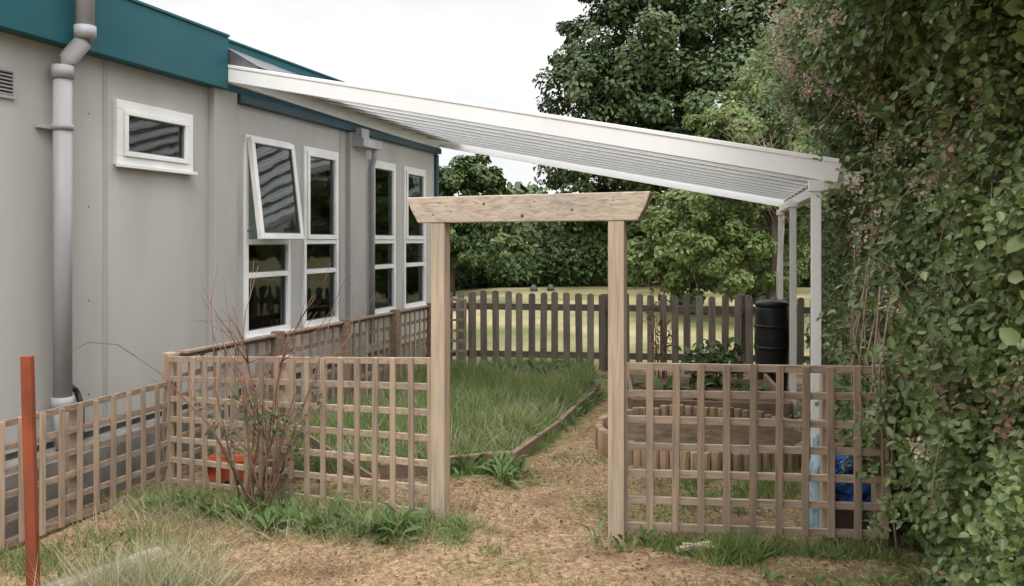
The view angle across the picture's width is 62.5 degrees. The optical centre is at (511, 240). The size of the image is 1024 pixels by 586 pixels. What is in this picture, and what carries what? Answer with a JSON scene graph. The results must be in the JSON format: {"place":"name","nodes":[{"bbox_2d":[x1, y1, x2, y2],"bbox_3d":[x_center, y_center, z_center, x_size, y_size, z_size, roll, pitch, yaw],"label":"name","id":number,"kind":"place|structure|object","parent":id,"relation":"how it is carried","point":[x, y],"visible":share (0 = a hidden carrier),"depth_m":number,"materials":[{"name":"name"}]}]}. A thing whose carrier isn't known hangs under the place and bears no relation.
{"place":"outdoors","nodes":[
{"label":"outdoors","id":0,"kind":"place"},
{"bbox_2d":[139,0,777,242],"label":"sky","id":1,"kind":"structure","parent":0,"point":[490,52],"materials":[{"name":"white"}]},
{"bbox_2d":[0,252,942,585],"bbox_3d":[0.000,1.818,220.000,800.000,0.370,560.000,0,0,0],"label":"ground","id":2,"kind":"structure","parent":0,"point":[690,570],"depth_m":4.84,"materials":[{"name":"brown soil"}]},
{"bbox_2d":[20,355,39,585],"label":"rusty stake","id":3,"kind":"object","parent":2,"relation":"on","point":[29,446],"visible":1,"depth_m":4.00,"materials":[{"name":"brown metal"}]},
{"bbox_2d":[0,381,173,549],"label":"trellis fence","id":4,"kind":"object","parent":2,"relation":"on","point":[68,456],"visible":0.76,"depth_m":5.51,"materials":[{"name":"brown wood"}]},
{"bbox_2d":[40,546,172,585],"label":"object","id":5,"kind":"object","parent":2,"relation":"on","point":[66,578],"visible":0.21,"depth_m":4.20,"materials":[{"name":"beige plant"}]},
{"bbox_2d":[0,496,252,585],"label":"grass tufts","id":6,"kind":"object","parent":2,"relation":"on","point":[16,554],"visible":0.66,"depth_m":4.88,"materials":[{"name":"green plant"}]},
{"bbox_2d":[2,512,307,585],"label":"pale grass tussock","id":7,"kind":"object","parent":2,"relation":"on","point":[145,575],"depth_m":4.08,"materials":[{"name":"beige plant"}]},
{"bbox_2d":[5,337,426,538],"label":"plinth","id":8,"kind":"structure","parent":2,"relation":"on","point":[11,503],"depth_m":6.26,"materials":[{"name":"concrete"}]},
{"bbox_2d":[0,32,433,453],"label":"walls","id":9,"kind":"structure","parent":8,"relation":"on","point":[157,251],"depth_m":6.61,"materials":[{"name":"beige paint"}]},
{"bbox_2d":[0,66,15,99],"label":"air vent","id":10,"kind":"object","parent":9,"relation":"attached to","point":[7,83],"visible":1,"depth_m":5.64,"materials":[{"name":"white plastic"}]},
{"bbox_2d":[73,385,84,439],"bbox_3d":[-3.168,1.243,6.134,0.118,0.414,0.052,0,0,-4],"label":"waste pipe","id":11,"kind":"object","parent":9,"relation":"attached to","point":[78,395],"visible":0.52,"depth_m":6.12,"materials":[{"name":"black plastic"}]},
{"bbox_2d":[35,0,381,447],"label":"downpipes","id":12,"kind":"object","parent":9,"relation":"attached to","point":[74,51],"visible":0.88,"depth_m":5.93,"materials":[{"name":"grey plastic"}]},
{"bbox_2d":[0,0,441,196],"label":"fascia","id":13,"kind":"structure","parent":9,"relation":"attached to","point":[138,34],"depth_m":6.91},
{"bbox_2d":[103,60,365,426],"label":"pilasters","id":14,"kind":"object","parent":9,"relation":"attached to","point":[222,181],"visible":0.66,"depth_m":7.80,"materials":[{"name":"beige paint"}]},
{"bbox_2d":[113,99,426,338],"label":"window frames","id":15,"kind":"structure","parent":9,"relation":"attached to","point":[124,156],"depth_m":8.88,"materials":[{"name":"white plastic"}]},
{"bbox_2d":[129,117,420,329],"bbox_3d":[-2.193,-0.050,9.509,0.039,1.880,5.950,0,0,17],"label":"window glass","id":16,"kind":"object","parent":15,"relation":"in","point":[266,304],"visible":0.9,"depth_m":9.50,"materials":[{"name":"glass"}]},
{"bbox_2d":[247,136,303,238],"bbox_3d":[-2.373,-0.509,8.512,0.050,1.000,0.770,-7,-2,17],"label":"open window sash","id":17,"kind":"object","parent":15,"relation":"attached to","point":[275,189],"visible":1,"depth_m":8.48,"materials":[{"name":"white plastic"}]},
{"bbox_2d":[129,116,422,330],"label":"window gaskets","id":18,"kind":"object","parent":15,"relation":"in","point":[319,234],"depth_m":9.80,"materials":[{"name":"black rubber"}]},
{"bbox_2d":[249,162,380,239],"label":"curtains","id":19,"kind":"object","parent":9,"relation":"attached to","point":[253,231],"visible":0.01,"depth_m":8.63,"materials":[{"name":"white fabric"}]},
{"bbox_2d":[61,261,373,512],"bbox_3d":[-1.759,0.953,5.441,1.317,1.647,1.706,0,0,43],"label":"bare shrub","id":20,"kind":"object","parent":2,"relation":"on","point":[251,472],"visible":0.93,"depth_m":5.39,"materials":[{"name":"brown plant"}]},
{"bbox_2d":[207,454,272,481],"bbox_3d":[-2.020,1.684,6.250,0.482,0.152,0.212,0,0,-9],"label":"terracotta planter","id":21,"kind":"object","parent":2,"relation":"on","point":[225,474],"visible":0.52,"depth_m":6.16,"materials":[{"name":"orange ceramic"}]},
{"bbox_2d":[84,473,480,545],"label":"grass tufts","id":22,"kind":"object","parent":2,"relation":"on","point":[308,512],"visible":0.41,"depth_m":5.29,"materials":[{"name":"green plant"}]},
{"bbox_2d":[56,468,513,561],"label":"dead grass tufts","id":23,"kind":"object","parent":2,"relation":"on","point":[228,517],"visible":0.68,"depth_m":5.19,"materials":[{"name":"plant"}]},
{"bbox_2d":[162,352,430,516],"bbox_3d":[-1.532,1.349,5.733,2.594,1.303,0.131,0,0,32],"label":"trellis fence","id":24,"kind":"object","parent":2,"relation":"on","point":[288,382],"visible":0.66,"depth_m":5.54,"materials":[{"name":"brown wood"}]},
{"bbox_2d":[175,303,430,478],"bbox_3d":[-1.731,1.435,8.427,1.680,1.230,5.675,0,0,0],"label":"trellis fence","id":25,"kind":"object","parent":2,"relation":"on","point":[396,337],"visible":0.4,"depth_m":8.39,"materials":[{"name":"brown wood"}]},
{"bbox_2d":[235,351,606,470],"bbox_3d":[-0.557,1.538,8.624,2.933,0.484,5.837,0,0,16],"label":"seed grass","id":26,"kind":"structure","parent":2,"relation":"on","point":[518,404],"depth_m":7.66,"materials":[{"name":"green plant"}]},
{"bbox_2d":[236,351,605,476],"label":"long grass","id":27,"kind":"structure","parent":2,"relation":"on","point":[493,381],"depth_m":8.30,"materials":[{"name":"green plant"}]},
{"bbox_2d":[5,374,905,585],"bbox_3d":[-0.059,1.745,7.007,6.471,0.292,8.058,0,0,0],"label":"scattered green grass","id":28,"kind":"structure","parent":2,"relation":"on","point":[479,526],"depth_m":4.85,"materials":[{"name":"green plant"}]},
{"bbox_2d":[450,298,466,368],"bbox_3d":[-0.835,1.271,11.252,0.462,1.011,0.040,0,0,3],"label":"trellis fence","id":29,"kind":"object","parent":2,"relation":"on","point":[457,340],"visible":0.27,"depth_m":11.23,"materials":[{"name":"brown wood"}]},
{"bbox_2d":[420,510,524,564],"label":"grass tufts","id":30,"kind":"object","parent":2,"relation":"on","point":[454,533],"visible":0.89,"depth_m":4.59,"materials":[{"name":"green plant"}]},
{"bbox_2d":[439,154,513,295],"bbox_3d":[-2.821,-0.566,28.154,5.953,5.232,3.259,0,0,0],"label":"broadleaf tree","id":31,"kind":"object","parent":2,"relation":"on","point":[467,175],"visible":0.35,"depth_m":27.98,"materials":[{"name":"green plant"}]},
{"bbox_2d":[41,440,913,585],"bbox_3d":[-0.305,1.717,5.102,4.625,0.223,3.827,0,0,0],"label":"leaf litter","id":32,"kind":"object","parent":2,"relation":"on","point":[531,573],"visible":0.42,"depth_m":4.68,"materials":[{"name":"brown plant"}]},
{"bbox_2d":[11,356,944,585],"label":"weeds","id":33,"kind":"object","parent":2,"relation":"on","point":[498,467],"visible":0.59,"depth_m":5.04,"materials":[{"name":"green plant"}]},
{"bbox_2d":[380,379,600,478],"bbox_3d":[0.381,1.643,7.760,0.800,0.219,4.364,0,0,27],"label":"edging","id":34,"kind":"object","parent":2,"relation":"on","point":[524,448],"visible":0.33,"depth_m":6.22,"materials":[{"name":"brown wood"}]},
{"bbox_2d":[415,446,566,481],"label":"grass tufts","id":35,"kind":"object","parent":2,"relation":"on","point":[467,470],"visible":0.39,"depth_m":5.95,"materials":[{"name":"green plant"}]},
{"bbox_2d":[490,232,534,257],"bbox_3d":[-0.209,0.686,38.053,3.108,2.729,2.020,0,0,-10],"label":"field shrub","id":36,"kind":"object","parent":2,"relation":"on","point":[511,242],"visible":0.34,"depth_m":37.91,"materials":[{"name":"green plant"}]},
{"bbox_2d":[83,373,944,585],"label":"short green grass","id":37,"kind":"structure","parent":2,"relation":"on","point":[655,512],"depth_m":4.77,"materials":[{"name":"green plant"}]},
{"bbox_2d":[407,191,652,541],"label":"garden arch","id":38,"kind":"structure","parent":2,"relation":"on","point":[617,211],"depth_m":4.75,"materials":[{"name":"brown wood"}]},
{"bbox_2d":[530,285,537,291],"bbox_3d":[0.750,1.640,29.000,0.273,0.220,0.280,0,0,0],"label":"compost bin","id":39,"kind":"object","parent":2,"relation":"on","point":[533,288],"visible":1,"depth_m":28.90,"materials":[{"name":"grey plastic"}]},
{"bbox_2d":[228,48,862,445],"bbox_3d":[0.532,0.012,9.056,5.422,3.632,6.245,0,0,17],"label":"lean to canopy","id":40,"kind":"object","parent":2,"relation":"on","point":[756,174],"visible":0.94,"depth_m":7.65,"materials":[{"name":"white"}]},
{"bbox_2d":[547,284,554,290],"bbox_3d":[1.350,1.640,29.300,0.273,0.220,0.280,0,0,0],"label":"compost bin","id":41,"kind":"object","parent":2,"relation":"on","point":[550,287],"visible":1,"depth_m":29.21,"materials":[{"name":"grey plastic"}]},
{"bbox_2d":[526,388,607,454],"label":"grass tufts","id":42,"kind":"object","parent":2,"relation":"on","point":[543,444],"visible":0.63,"depth_m":7.02,"materials":[{"name":"green plant"}]},
{"bbox_2d":[450,290,810,370],"bbox_3d":[1.703,1.312,11.279,5.222,1.275,0.174,0,0,5],"label":"picket fence","id":43,"kind":"object","parent":2,"relation":"on","point":[743,308],"visible":0.52,"depth_m":11.26,"materials":[{"name":"brown wood"}]},
{"bbox_2d":[455,203,822,289],"bbox_3d":[0.983,0.178,31.986,30.433,3.608,2.828,0,0,0],"label":"hedgerow","id":44,"kind":"object","parent":2,"relation":"on","point":[552,261],"visible":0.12,"depth_m":31.45,"materials":[{"name":"green plant"}]},
{"bbox_2d":[480,181,797,255],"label":"distant trees","id":45,"kind":"object","parent":2,"relation":"on","point":[526,231],"depth_m":57.38,"materials":[{"name":"green plant"}]},
{"bbox_2d":[532,0,807,287],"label":"oak tree","id":46,"kind":"object","parent":2,"relation":"on","point":[639,81],"visible":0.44,"depth_m":28.71,"materials":[{"name":"green plant"}]},
{"bbox_2d":[676,540,714,551],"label":"wood offcuts","id":47,"kind":"object","parent":2,"relation":"on","point":[688,547],"visible":0.6,"depth_m":4.44,"materials":[{"name":"beige wood"}]},
{"bbox_2d":[597,454,801,518],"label":"grass tufts","id":48,"kind":"object","parent":2,"relation":"on","point":[767,486],"visible":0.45,"depth_m":5.49,"materials":[{"name":"green plant"}]},
{"bbox_2d":[595,404,810,472],"bbox_3d":[1.520,1.609,6.720,1.708,0.281,1.708,0,0,0],"label":"raised bed","id":49,"kind":"object","parent":2,"relation":"on","point":[713,434],"visible":0.3,"depth_m":6.47,"materials":[{"name":"brown wood"}]},
{"bbox_2d":[627,370,792,418],"bbox_3d":[1.960,1.630,8.815,1.584,0.260,1.958,0,0,9],"label":"raised bed","id":50,"kind":"object","parent":2,"relation":"on","point":[767,406],"visible":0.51,"depth_m":8.27,"materials":[{"name":"brown wood"}]},
{"bbox_2d":[645,277,674,378],"bbox_3d":[1.704,1.063,9.599,0.363,1.376,0.282,0,0,0],"label":"tall flowering plant","id":51,"kind":"object","parent":50,"relation":"on","point":[663,340],"visible":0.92,"depth_m":9.60,"materials":[{"name":"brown plant"}]},
{"bbox_2d":[670,337,757,389],"bbox_3d":[2.148,1.405,9.195,1.105,0.696,0.775,0,0,-39],"label":"garden plant","id":52,"kind":"object","parent":50,"relation":"on","point":[705,357],"visible":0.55,"depth_m":9.15,"materials":[{"name":"green plant"}]},
{"bbox_2d":[627,188,810,314],"bbox_3d":[4.721,0.334,20.268,4.886,3.433,2.696,0,0,0],"label":"elder shrub","id":53,"kind":"object","parent":2,"relation":"on","point":[670,274],"visible":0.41,"depth_m":19.72,"materials":[{"name":"green plant"}]},
{"bbox_2d":[669,518,790,571],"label":"grass tufts","id":54,"kind":"object","parent":2,"relation":"on","point":[751,550],"visible":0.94,"depth_m":4.34,"materials":[{"name":"green plant"}]},
{"bbox_2d":[652,4,810,302],"bbox_3d":[5.690,-1.403,17.796,5.532,6.905,3.498,0,0,0],"label":"ash tree","id":55,"kind":"object","parent":2,"relation":"on","point":[725,232],"visible":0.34,"depth_m":17.41,"materials":[{"name":"green plant"}]},
{"bbox_2d":[626,362,889,546],"bbox_3d":[1.316,1.260,4.626,1.438,1.180,0.134,0,0,6],"label":"trellis fence","id":56,"kind":"object","parent":2,"relation":"on","point":[826,451],"visible":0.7,"depth_m":4.57,"materials":[{"name":"brown wood"}]},
{"bbox_2d":[624,521,914,567],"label":"grass tufts","id":57,"kind":"object","parent":2,"relation":"on","point":[842,549],"visible":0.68,"depth_m":4.44,"materials":[{"name":"green plant"}]},
{"bbox_2d":[754,299,789,389],"bbox_3d":[3.050,1.222,9.900,0.411,1.055,0.411,0,0,-39],"label":"water butt","id":58,"kind":"object","parent":2,"relation":"on","point":[772,333],"visible":0.74,"depth_m":9.74,"materials":[{"name":"black plastic"}]},
{"bbox_2d":[809,433,818,527],"bbox_3d":[1.774,1.389,4.853,0.128,0.562,0.225,0,0,0],"label":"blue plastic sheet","id":59,"kind":"object","parent":2,"relation":"on","point":[814,493],"visible":0.31,"depth_m":4.82,"materials":[{"name":"blue plastic"}]},
{"bbox_2d":[835,509,904,531],"bbox_3d":[2.045,1.605,4.900,0.410,0.250,0.200,0,0,0],"label":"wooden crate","id":60,"kind":"object","parent":2,"relation":"on","point":[845,518],"visible":0.06,"depth_m":4.80,"materials":[{"name":"brown wood"}]},
{"bbox_2d":[835,455,892,501],"bbox_3d":[2.001,1.345,4.836,0.406,0.281,0.230,0,0,0],"label":"blue plastic sack","id":61,"kind":"object","parent":60,"relation":"on","point":[844,491],"visible":0.16,"depth_m":4.76,"materials":[{"name":"blue plastic"}]},
{"bbox_2d":[726,0,1023,585],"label":"overgrown hedge","id":62,"kind":"object","parent":2,"relation":"on","point":[912,111],"visible":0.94,"depth_m":3.32,"materials":[{"name":"green plant"}]},
{"bbox_2d":[718,111,802,298],"bbox_3d":[3.705,-0.124,12.288,1.476,3.748,0.794,0,0,0],"label":"tree","id":63,"kind":"object","parent":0,"point":[775,207],"visible":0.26,"depth_m":12.28,"materials":[{"name":"plant"}]}
]}

